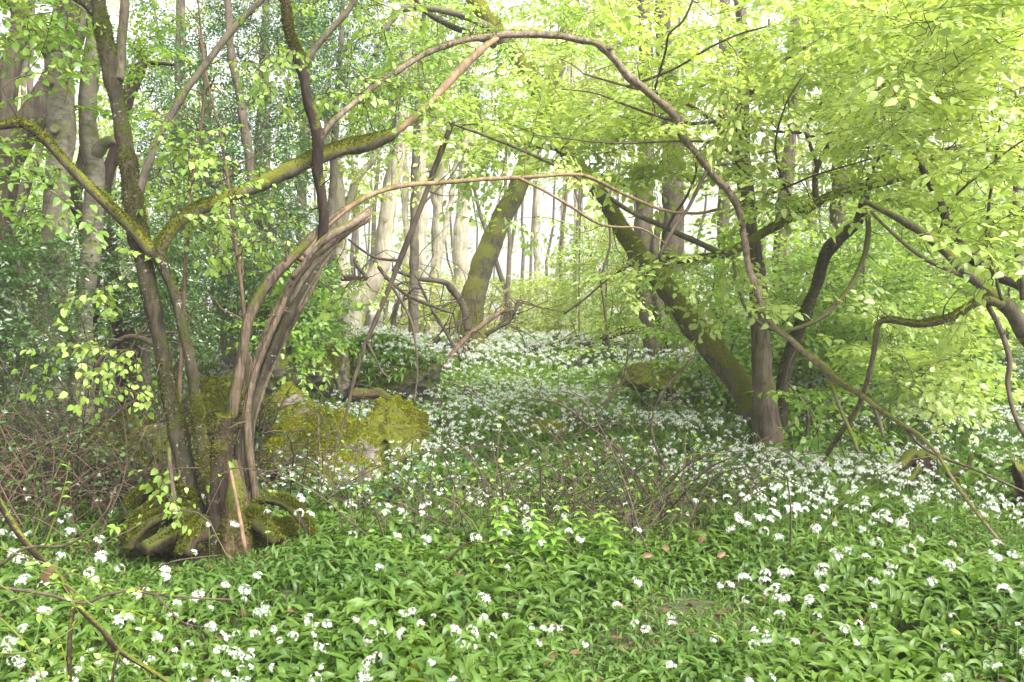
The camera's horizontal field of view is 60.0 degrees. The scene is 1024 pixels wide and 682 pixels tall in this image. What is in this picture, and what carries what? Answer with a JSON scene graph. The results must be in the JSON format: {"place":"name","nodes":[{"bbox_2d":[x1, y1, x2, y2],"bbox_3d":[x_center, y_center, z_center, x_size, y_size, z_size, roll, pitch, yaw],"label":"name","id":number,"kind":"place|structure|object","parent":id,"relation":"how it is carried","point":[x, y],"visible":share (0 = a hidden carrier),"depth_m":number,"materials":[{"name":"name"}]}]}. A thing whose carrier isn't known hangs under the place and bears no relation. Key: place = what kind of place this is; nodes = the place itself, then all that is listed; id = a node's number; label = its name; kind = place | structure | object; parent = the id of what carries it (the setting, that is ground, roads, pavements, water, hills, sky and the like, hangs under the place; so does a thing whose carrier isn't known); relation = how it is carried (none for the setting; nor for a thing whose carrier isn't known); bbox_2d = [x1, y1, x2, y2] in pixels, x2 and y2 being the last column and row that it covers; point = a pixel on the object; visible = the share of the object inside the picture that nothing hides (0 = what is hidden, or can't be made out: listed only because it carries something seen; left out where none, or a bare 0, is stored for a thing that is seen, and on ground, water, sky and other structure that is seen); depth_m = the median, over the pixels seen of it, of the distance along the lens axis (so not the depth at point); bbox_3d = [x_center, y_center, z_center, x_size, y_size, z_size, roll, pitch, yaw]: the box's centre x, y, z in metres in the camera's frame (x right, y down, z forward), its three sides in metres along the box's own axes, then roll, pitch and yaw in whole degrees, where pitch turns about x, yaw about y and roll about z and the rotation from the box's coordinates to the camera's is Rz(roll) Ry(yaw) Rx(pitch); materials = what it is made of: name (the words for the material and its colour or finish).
{"place":"outdoors","nodes":[
{"label":"outdoors","id":0,"kind":"place"},
{"bbox_2d":[0,314,1023,681],"bbox_3d":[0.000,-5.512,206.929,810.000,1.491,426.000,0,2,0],"label":"ground","id":1,"kind":"structure","parent":0,"point":[288,590],"depth_m":5.56,"materials":[{"name":"green plant"}]},
{"bbox_2d":[0,0,86,433],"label":"dark tree","id":2,"kind":"object","parent":1,"relation":"on","point":[32,107],"visible":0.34,"depth_m":10.30,"materials":[{"name":"brown plant"}]},
{"bbox_2d":[0,202,118,465],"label":"holly bush","id":3,"kind":"object","parent":1,"relation":"on","point":[18,258],"visible":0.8,"depth_m":8.14,"materials":[{"name":"green plant"}]},
{"bbox_2d":[12,145,107,327],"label":"sapling","id":4,"kind":"object","parent":1,"relation":"on","point":[31,204],"visible":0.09,"depth_m":14.71,"materials":[{"name":"green plant"}]},
{"bbox_2d":[5,128,120,358],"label":"tree","id":5,"kind":"object","parent":1,"relation":"on","point":[20,191],"visible":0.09,"depth_m":12.96,"materials":[{"name":"plant"}]},
{"bbox_2d":[70,115,100,427],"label":"tree","id":6,"kind":"object","parent":1,"relation":"on","point":[79,163],"visible":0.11,"depth_m":10.13,"materials":[{"name":"grey plant"}]},
{"bbox_2d":[0,0,192,464],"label":"beech tree","id":7,"kind":"object","parent":1,"relation":"on","point":[61,107],"visible":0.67,"depth_m":8.94,"materials":[{"name":"grey plant"}]},
{"bbox_2d":[0,487,232,681],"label":"holly branch","id":8,"kind":"object","parent":1,"relation":"on","point":[36,554],"visible":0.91,"depth_m":2.68,"materials":[{"name":"plant"}]},
{"bbox_2d":[0,461,182,681],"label":"holly shoots","id":9,"kind":"object","parent":8,"relation":"attached to","point":[68,596],"visible":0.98,"depth_m":2.50,"materials":[{"name":"green plant"}]},
{"bbox_2d":[75,408,197,493],"bbox_3d":[-3.216,0.954,7.663,0.906,0.760,0.945,1,2,21],"label":"boulder","id":10,"kind":"object","parent":1,"relation":"on","point":[134,421],"visible":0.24,"depth_m":7.50,"materials":[{"name":"plant"}]},
{"bbox_2d":[101,46,174,412],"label":"tree","id":11,"kind":"object","parent":1,"relation":"on","point":[110,162],"visible":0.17,"depth_m":10.93,"materials":[{"name":"grey plant"}]},
{"bbox_2d":[86,320,200,370],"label":"fallen branch","id":12,"kind":"object","parent":1,"relation":"on","point":[136,337],"visible":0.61,"depth_m":7.49,"materials":[{"name":"brown wood"}]},
{"bbox_2d":[70,85,219,289],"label":"sapling","id":13,"kind":"object","parent":1,"relation":"on","point":[103,129],"visible":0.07,"depth_m":16.66,"materials":[{"name":"green plant"}]},
{"bbox_2d":[68,179,227,414],"bbox_3d":[-4.303,-0.282,10.622,1.948,3.282,3.593,-1,2,-25],"label":"holly bush","id":14,"kind":"object","parent":1,"relation":"on","point":[177,255],"visible":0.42,"depth_m":10.01,"materials":[{"name":"green plant"}]},
{"bbox_2d":[104,0,264,381],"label":"holly tree","id":15,"kind":"object","parent":1,"relation":"on","point":[178,71],"visible":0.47,"depth_m":12.59,"materials":[{"name":"green plant"}]},
{"bbox_2d":[172,0,248,474],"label":"bare sapling","id":16,"kind":"object","parent":1,"relation":"on","point":[181,358],"visible":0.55,"depth_m":6.79,"materials":[{"name":"wood"}]},
{"bbox_2d":[197,43,236,375],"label":"tree","id":17,"kind":"object","parent":1,"relation":"on","point":[231,353],"visible":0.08,"depth_m":13.93,"materials":[{"name":"grey wood"}]},
{"bbox_2d":[155,0,279,389],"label":"bare sapling","id":18,"kind":"object","parent":1,"relation":"on","point":[237,255],"visible":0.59,"depth_m":6.50,"materials":[{"name":"wood"}]},
{"bbox_2d":[0,350,441,548],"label":"bramble","id":19,"kind":"object","parent":1,"relation":"on","point":[17,482],"visible":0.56,"depth_m":6.85,"materials":[{"name":"plant"}]},
{"bbox_2d":[8,391,435,554],"bbox_3d":[-2.093,0.928,7.261,3.152,0.971,2.909,1,2,35],"label":"bramble","id":20,"kind":"object","parent":1,"relation":"on","point":[262,477],"visible":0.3,"depth_m":7.08,"materials":[{"name":"brown plant"}]},
{"bbox_2d":[0,274,449,536],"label":"bramble","id":21,"kind":"object","parent":1,"relation":"on","point":[122,447],"visible":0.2,"depth_m":7.34,"materials":[{"name":"brown plant"}]},
{"bbox_2d":[228,461,246,549],"bbox_3d":[-1.792,1.065,5.770,0.030,0.548,0.245,-2,2,-44],"label":"bare pole","id":22,"kind":"object","parent":1,"relation":"on","point":[241,529],"visible":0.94,"depth_m":5.74,"materials":[{"name":"beige wood"}]},
{"bbox_2d":[147,163,339,363],"bbox_3d":[-3.733,-0.753,12.165,2.597,3.608,3.864,-1,2,-21],"label":"holly bush","id":23,"kind":"object","parent":1,"relation":"on","point":[225,293],"visible":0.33,"depth_m":11.58,"materials":[{"name":"green plant"}]},
{"bbox_2d":[0,0,499,559],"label":"coppice tree","id":24,"kind":"object","parent":1,"relation":"on","point":[176,534],"visible":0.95,"depth_m":5.97,"materials":[{"name":"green plant"}]},
{"bbox_2d":[0,346,503,556],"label":"bramble","id":25,"kind":"object","parent":1,"relation":"on","point":[148,456],"visible":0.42,"depth_m":6.90,"materials":[{"name":"brown plant"}]},
{"bbox_2d":[0,264,508,511],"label":"bramble","id":26,"kind":"object","parent":1,"relation":"on","point":[30,404],"visible":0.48,"depth_m":7.41,"materials":[{"name":"brown plant"}]},
{"bbox_2d":[224,0,290,353],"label":"tree","id":27,"kind":"object","parent":1,"relation":"on","point":[243,120],"visible":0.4,"depth_m":12.44,"materials":[{"name":"brown plant"}]},
{"bbox_2d":[182,0,341,361],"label":"holly tree","id":28,"kind":"object","parent":1,"relation":"on","point":[258,131],"visible":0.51,"depth_m":13.27,"materials":[{"name":"green plant"}]},
{"bbox_2d":[209,241,378,395],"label":"sapling","id":29,"kind":"object","parent":1,"relation":"on","point":[300,348],"visible":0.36,"depth_m":11.17,"materials":[{"name":"green plant"}]},
{"bbox_2d":[271,381,318,420],"bbox_3d":[-2.436,0.750,10.019,0.734,0.616,0.628,-1,2,-39],"label":"boulder","id":30,"kind":"object","parent":1,"relation":"on","point":[291,410],"visible":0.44,"depth_m":9.81,"materials":[{"name":"stone"}]},
{"bbox_2d":[252,244,362,361],"bbox_3d":[-3.188,-0.367,14.104,1.895,2.583,3.177,0,2,-14],"label":"holly bush","id":31,"kind":"object","parent":1,"relation":"on","point":[334,319],"visible":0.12,"depth_m":13.67,"materials":[{"name":"green plant"}]},
{"bbox_2d":[276,449,347,507],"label":"holly seedling","id":32,"kind":"object","parent":1,"relation":"on","point":[304,492],"visible":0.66,"depth_m":6.79,"materials":[{"name":"green plant"}]},
{"bbox_2d":[304,361,330,390],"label":"boulder","id":33,"kind":"object","parent":1,"relation":"on","point":[318,382],"visible":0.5,"depth_m":11.65,"materials":[{"name":"stone"}]},
{"bbox_2d":[254,405,385,486],"bbox_3d":[-1.788,1.025,7.986,1.252,0.912,0.867,0,2,0],"label":"boulder","id":34,"kind":"object","parent":1,"relation":"on","point":[311,425],"visible":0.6,"depth_m":7.86,"materials":[{"name":"stone"}]},
{"bbox_2d":[181,374,278,455],"bbox_3d":[-2.601,0.710,8.231,0.839,0.818,1.095,-1,2,-24],"label":"boulder","id":35,"kind":"object","parent":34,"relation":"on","point":[214,395],"visible":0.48,"depth_m":8.00,"materials":[{"name":"stone"}]},
{"bbox_2d":[322,342,351,401],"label":"boulder","id":36,"kind":"object","parent":1,"relation":"on","point":[340,361],"visible":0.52,"depth_m":12.36,"materials":[{"name":"stone"}]},
{"bbox_2d":[270,0,420,342],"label":"holly tree","id":37,"kind":"object","parent":1,"relation":"on","point":[333,182],"visible":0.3,"depth_m":14.54,"materials":[{"name":"green plant"}]},
{"bbox_2d":[309,0,427,343],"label":"tree","id":38,"kind":"object","parent":1,"relation":"on","point":[386,220],"visible":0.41,"depth_m":15.88,"materials":[{"name":"beige plant"}]},
{"bbox_2d":[352,388,393,400],"bbox_3d":[-1.595,0.640,10.502,0.653,0.179,0.175,0,2,5],"label":"rotten log","id":39,"kind":"object","parent":1,"relation":"on","point":[373,393],"visible":0.7,"depth_m":10.46,"materials":[{"name":"brown wood"}]},
{"bbox_2d":[65,416,691,575],"bbox_3d":[-0.599,0.972,6.019,3.916,0.952,1.930,0,2,0],"label":"bramble","id":40,"kind":"object","parent":1,"relation":"on","point":[363,489],"visible":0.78,"depth_m":5.78,"materials":[{"name":"brown plant"}]},
{"bbox_2d":[339,0,446,332],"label":"tree","id":41,"kind":"object","parent":1,"relation":"on","point":[404,195],"visible":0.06,"depth_m":26.91,"materials":[{"name":"beige plant"}]},
{"bbox_2d":[360,394,430,462],"bbox_3d":[-1.265,0.944,9.136,0.601,0.811,0.852,1,2,38],"label":"boulder","id":42,"kind":"object","parent":1,"relation":"on","point":[386,433],"visible":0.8,"depth_m":8.95,"materials":[{"name":"green plant"}]},
{"bbox_2d":[349,345,442,399],"bbox_3d":[-1.895,0.443,12.956,1.738,0.891,1.170,1,2,20],"label":"boulder","id":43,"kind":"object","parent":1,"relation":"on","point":[407,385],"visible":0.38,"depth_m":12.54,"materials":[{"name":"stone"}]},
{"bbox_2d":[316,323,451,388],"bbox_3d":[-1.889,0.226,12.933,1.997,0.982,1.513,1,2,21],"label":"garlic patch","id":44,"kind":"object","parent":43,"relation":"on","point":[391,341],"visible":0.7,"depth_m":12.68,"materials":[{"name":"plant"}]},
{"bbox_2d":[341,5,463,336],"bbox_3d":[-2.784,-5.241,23.538,3.591,11.095,7.178,0,2,0],"label":"tree","id":45,"kind":"object","parent":1,"relation":"on","point":[423,223],"visible":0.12,"depth_m":22.88,"materials":[{"name":"beige plant"}]},
{"bbox_2d":[353,0,503,337],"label":"holly tree","id":46,"kind":"object","parent":1,"relation":"on","point":[414,257],"visible":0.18,"depth_m":16.43,"materials":[{"name":"plant"}]},
{"bbox_2d":[364,264,493,361],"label":"fallen branch","id":47,"kind":"object","parent":46,"relation":"attached to","point":[444,329],"visible":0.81,"depth_m":15.63,"materials":[{"name":"brown wood"}]},
{"bbox_2d":[373,249,468,344],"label":"fallen branch","id":48,"kind":"object","parent":47,"relation":"attached to","point":[402,291],"visible":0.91,"depth_m":15.58,"materials":[{"name":"brown wood"}]},
{"bbox_2d":[369,258,490,342],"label":"sapling","id":49,"kind":"object","parent":1,"relation":"on","point":[443,315],"visible":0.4,"depth_m":21.96,"materials":[{"name":"green plant"}]},
{"bbox_2d":[391,224,485,330],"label":"fallen branch","id":50,"kind":"object","parent":1,"relation":"on","point":[455,293],"visible":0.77,"depth_m":17.35,"materials":[{"name":"brown wood"}]},
{"bbox_2d":[407,438,478,505],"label":"holly seedling","id":51,"kind":"object","parent":1,"relation":"on","point":[448,481],"visible":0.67,"depth_m":7.19,"materials":[{"name":"green plant"}]},
{"bbox_2d":[375,0,515,335],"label":"tree","id":52,"kind":"object","parent":1,"relation":"on","point":[440,238],"visible":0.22,"depth_m":26.89,"materials":[{"name":"beige plant"}]},
{"bbox_2d":[206,0,721,560],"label":"arched tree","id":53,"kind":"object","parent":1,"relation":"on","point":[314,250],"visible":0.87,"depth_m":6.18,"materials":[{"name":"beige plant"}]},
{"bbox_2d":[321,23,1023,546],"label":"arching branch","id":54,"kind":"object","parent":53,"relation":"attached to","point":[683,139],"visible":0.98,"depth_m":7.62,"materials":[{"name":"brown plant"}]},
{"bbox_2d":[406,13,524,333],"bbox_3d":[-1.351,-4.921,25.229,3.799,10.400,6.839,0,2,0],"label":"tree","id":55,"kind":"object","parent":1,"relation":"on","point":[460,241],"visible":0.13,"depth_m":24.82,"materials":[{"name":"beige plant"}]},
{"bbox_2d":[0,315,1023,681],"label":"wild garlic","id":56,"kind":"object","parent":1,"relation":"on","point":[888,655],"visible":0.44,"depth_m":5.04,"materials":[{"name":"green plant"}]},
{"bbox_2d":[265,350,309,396],"bbox_3d":[-2.913,0.428,11.250,0.622,0.691,0.671,-2,2,-40],"label":"boulder","id":57,"kind":"object","parent":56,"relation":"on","point":[281,364],"visible":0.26,"depth_m":10.98,"materials":[{"name":"stone"}]},
{"bbox_2d":[379,284,441,349],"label":"fallen branch","id":58,"kind":"object","parent":56,"relation":"on","point":[436,339],"visible":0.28,"depth_m":15.76,"materials":[{"name":"brown wood"}]},
{"bbox_2d":[442,271,528,370],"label":"fallen branch","id":59,"kind":"object","parent":56,"relation":"on","point":[470,334],"visible":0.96,"depth_m":15.47,"materials":[{"name":"wood"}]},
{"bbox_2d":[505,352,627,458],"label":"bare sapling","id":60,"kind":"object","parent":56,"relation":"on","point":[584,422],"visible":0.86,"depth_m":8.19,"materials":[{"name":"brown plant"}]},
{"bbox_2d":[597,354,706,482],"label":"bare sapling","id":61,"kind":"object","parent":56,"relation":"on","point":[656,406],"visible":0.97,"depth_m":7.49,"materials":[{"name":"brown plant"}]},
{"bbox_2d":[0,308,1023,651],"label":"garlic blossom","id":62,"kind":"object","parent":1,"relation":"on","point":[862,470],"visible":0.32,"depth_m":8.07,"materials":[{"name":"white plant"}]},
{"bbox_2d":[0,0,1023,338],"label":"wood","id":63,"kind":"object","parent":1,"relation":"on","point":[800,154],"visible":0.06,"depth_m":29.74,"materials":[{"name":"grey plant"}]},
{"bbox_2d":[460,281,575,354],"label":"fallen branch","id":64,"kind":"object","parent":1,"relation":"on","point":[502,323],"visible":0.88,"depth_m":16.97,"materials":[{"name":"brown wood"}]},
{"bbox_2d":[484,271,577,336],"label":"sapling","id":65,"kind":"object","parent":1,"relation":"on","point":[515,293],"visible":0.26,"depth_m":25.66,"materials":[{"name":"green plant"}]},
{"bbox_2d":[519,514,545,559],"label":"nettle","id":66,"kind":"object","parent":1,"relation":"on","point":[532,545],"visible":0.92,"depth_m":5.43,"materials":[{"name":"green plant"}]},
{"bbox_2d":[484,0,584,323],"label":"tree","id":67,"kind":"object","parent":1,"relation":"on","point":[536,254],"visible":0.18,"depth_m":33.91,"materials":[{"name":"beige plant"}]},
{"bbox_2d":[522,418,571,437],"bbox_3d":[0.421,1.070,10.817,0.593,0.271,0.598,-1,2,-32],"label":"moss cushion","id":68,"kind":"object","parent":1,"relation":"on","point":[549,422],"visible":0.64,"depth_m":10.65,"materials":[{"name":"green plant"}]},
{"bbox_2d":[539,526,566,568],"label":"nettle","id":69,"kind":"object","parent":1,"relation":"on","point":[553,542],"visible":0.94,"depth_m":5.36,"materials":[{"name":"green plant"}]},
{"bbox_2d":[353,0,753,429],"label":"leaning tree","id":70,"kind":"object","parent":1,"relation":"on","point":[726,366],"visible":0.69,"depth_m":10.88,"materials":[{"name":"green plant"}]},
{"bbox_2d":[456,0,654,345],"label":"tree","id":71,"kind":"object","parent":1,"relation":"on","point":[486,255],"visible":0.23,"depth_m":19.79,"materials":[{"name":"green plant"}]},
{"bbox_2d":[508,239,625,338],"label":"sapling","id":72,"kind":"object","parent":1,"relation":"on","point":[547,326],"visible":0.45,"depth_m":23.71,"materials":[{"name":"green plant"}]},
{"bbox_2d":[528,3,622,329],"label":"tree","id":73,"kind":"object","parent":1,"relation":"on","point":[561,208],"visible":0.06,"depth_m":30.92,"materials":[{"name":"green plant"}]},
{"bbox_2d":[206,365,957,560],"bbox_3d":[0.451,0.816,6.601,5.918,1.313,2.598,0,2,0],"label":"bramble","id":74,"kind":"object","parent":1,"relation":"on","point":[542,497],"visible":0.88,"depth_m":6.36,"materials":[{"name":"brown plant"}]},
{"bbox_2d":[493,87,707,336],"bbox_3d":[1.810,-2.584,19.498,4.750,6.321,3.387,0,2,0],"label":"sapling","id":75,"kind":"object","parent":1,"relation":"on","point":[552,179],"visible":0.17,"depth_m":19.46,"materials":[{"name":"green plant"}]},
{"bbox_2d":[546,219,665,359],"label":"sapling","id":76,"kind":"object","parent":1,"relation":"on","point":[606,294],"visible":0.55,"depth_m":16.56,"materials":[{"name":"green plant"}]},
{"bbox_2d":[564,315,667,434],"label":"bare sapling","id":77,"kind":"object","parent":1,"relation":"on","point":[610,397],"visible":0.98,"depth_m":8.99,"materials":[{"name":"brown plant"}]},
{"bbox_2d":[528,0,708,366],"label":"tree","id":78,"kind":"object","parent":1,"relation":"on","point":[650,242],"visible":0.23,"depth_m":15.84,"materials":[{"name":"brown plant"}]},
{"bbox_2d":[562,208,689,342],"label":"sapling","id":79,"kind":"object","parent":1,"relation":"on","point":[600,244],"visible":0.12,"depth_m":22.36,"materials":[{"name":"green plant"}]},
{"bbox_2d":[621,362,693,396],"bbox_3d":[2.078,0.543,12.551,1.083,0.498,0.776,-1,2,-17],"label":"boulder","id":80,"kind":"object","parent":1,"relation":"on","point":[653,381],"visible":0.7,"depth_m":12.36,"materials":[{"name":"green plant"}]},
{"bbox_2d":[467,405,865,542],"bbox_3d":[1.092,0.947,6.796,2.836,1.037,1.573,0,2,-10],"label":"bramble","id":81,"kind":"object","parent":1,"relation":"on","point":[670,500],"visible":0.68,"depth_m":6.81,"materials":[{"name":"brown plant"}]},
{"bbox_2d":[587,0,765,361],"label":"tree","id":82,"kind":"object","parent":1,"relation":"on","point":[669,194],"visible":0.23,"depth_m":16.32,"materials":[{"name":"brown plant"}]},
{"bbox_2d":[393,0,1023,447],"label":"spreading tree","id":83,"kind":"object","parent":1,"relation":"on","point":[739,126],"visible":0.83,"depth_m":9.10,"materials":[{"name":"green plant"}]},
{"bbox_2d":[330,121,470,454],"bbox_3d":[-0.919,-0.467,7.590,1.274,2.843,0.307,-1,2,-20],"label":"dead branch","id":84,"kind":"object","parent":83,"relation":"hanging from","point":[411,230],"visible":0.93,"depth_m":7.58,"materials":[{"name":"brown wood"}]},
{"bbox_2d":[623,189,794,396],"bbox_3d":[2.890,-0.623,13.206,2.473,3.190,3.309,0,2,0],"label":"sapling","id":85,"kind":"object","parent":1,"relation":"on","point":[674,331],"visible":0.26,"depth_m":12.77,"materials":[{"name":"green plant"}]},
{"bbox_2d":[658,0,787,340],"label":"tree","id":86,"kind":"object","parent":1,"relation":"on","point":[722,218],"visible":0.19,"depth_m":18.92,"materials":[{"name":"green plant"}]},
{"bbox_2d":[645,295,857,417],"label":"sapling","id":87,"kind":"object","parent":1,"relation":"on","point":[779,344],"visible":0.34,"depth_m":11.76,"materials":[{"name":"green plant"}]},
{"bbox_2d":[720,0,890,379],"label":"tree","id":88,"kind":"object","parent":1,"relation":"on","point":[792,137],"visible":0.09,"depth_m":13.95,"materials":[{"name":"brown plant"}]},
{"bbox_2d":[717,220,904,395],"bbox_3d":[4.364,-0.398,12.895,2.540,2.895,3.846,1,2,20],"label":"sapling","id":89,"kind":"object","parent":1,"relation":"on","point":[804,260],"visible":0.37,"depth_m":12.27,"materials":[{"name":"green plant"}]},
{"bbox_2d":[705,154,933,327],"bbox_3d":[6.033,-1.348,16.983,5.295,5.538,3.659,0,2,0],"label":"sapling","id":90,"kind":"object","parent":1,"relation":"on","point":[796,176],"visible":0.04,"depth_m":16.84,"materials":[{"name":"green plant"}]},
{"bbox_2d":[741,362,902,480],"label":"sapling","id":91,"kind":"object","parent":1,"relation":"on","point":[815,442],"visible":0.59,"depth_m":9.01,"materials":[{"name":"green plant"}]},
{"bbox_2d":[765,192,967,413],"bbox_3d":[4.965,-0.473,12.358,2.768,3.427,3.688,1,2,21],"label":"sapling","id":92,"kind":"object","parent":1,"relation":"on","point":[900,279],"visible":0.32,"depth_m":11.61,"materials":[{"name":"green plant"}]},
{"bbox_2d":[773,5,978,350],"bbox_3d":[6.142,-2.721,14.812,3.276,7.345,4.664,1,2,34],"label":"tree","id":93,"kind":"object","parent":1,"relation":"on","point":[833,220],"visible":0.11,"depth_m":14.89,"materials":[{"name":"green plant"}]},
{"bbox_2d":[789,0,1023,476],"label":"edge tree","id":94,"kind":"object","parent":1,"relation":"on","point":[972,21],"visible":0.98,"depth_m":6.47,"materials":[{"name":"green plant"}]},
{"bbox_2d":[892,449,938,483],"bbox_3d":[3.584,1.116,7.948,0.461,0.278,0.262,0,2,-15],"label":"root stump","id":95,"kind":"object","parent":1,"relation":"on","point":[913,454],"visible":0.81,"depth_m":7.92,"materials":[{"name":"green plant"}]},
{"bbox_2d":[816,275,1023,431],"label":"sapling","id":96,"kind":"object","parent":1,"relation":"on","point":[895,392],"visible":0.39,"depth_m":10.31,"materials":[{"name":"green plant"}]},
{"bbox_2d":[854,172,1023,363],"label":"sapling","id":97,"kind":"object","parent":1,"relation":"on","point":[922,248],"visible":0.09,"depth_m":13.16,"materials":[{"name":"green plant"}]},
{"bbox_2d":[861,120,1021,316],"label":"sapling","id":98,"kind":"object","parent":1,"relation":"on","point":[930,232],"visible":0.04,"depth_m":17.51,"materials":[{"name":"green plant"}]},
{"bbox_2d":[914,141,1023,368],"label":"sapling","id":99,"kind":"object","parent":1,"relation":"on","point":[1013,290],"visible":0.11,"depth_m":12.52,"materials":[{"name":"green plant"}]},
{"bbox_2d":[1008,454,1023,515],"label":"tree stump","id":100,"kind":"object","parent":1,"relation":"on","point":[1017,470],"visible":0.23,"depth_m":7.18,"materials":[{"name":"brown wood"}]},
{"bbox_2d":[0,0,1023,313],"label":"sky","id":101,"kind":"structure","parent":0,"point":[546,201],"materials":[{"name":"white"}]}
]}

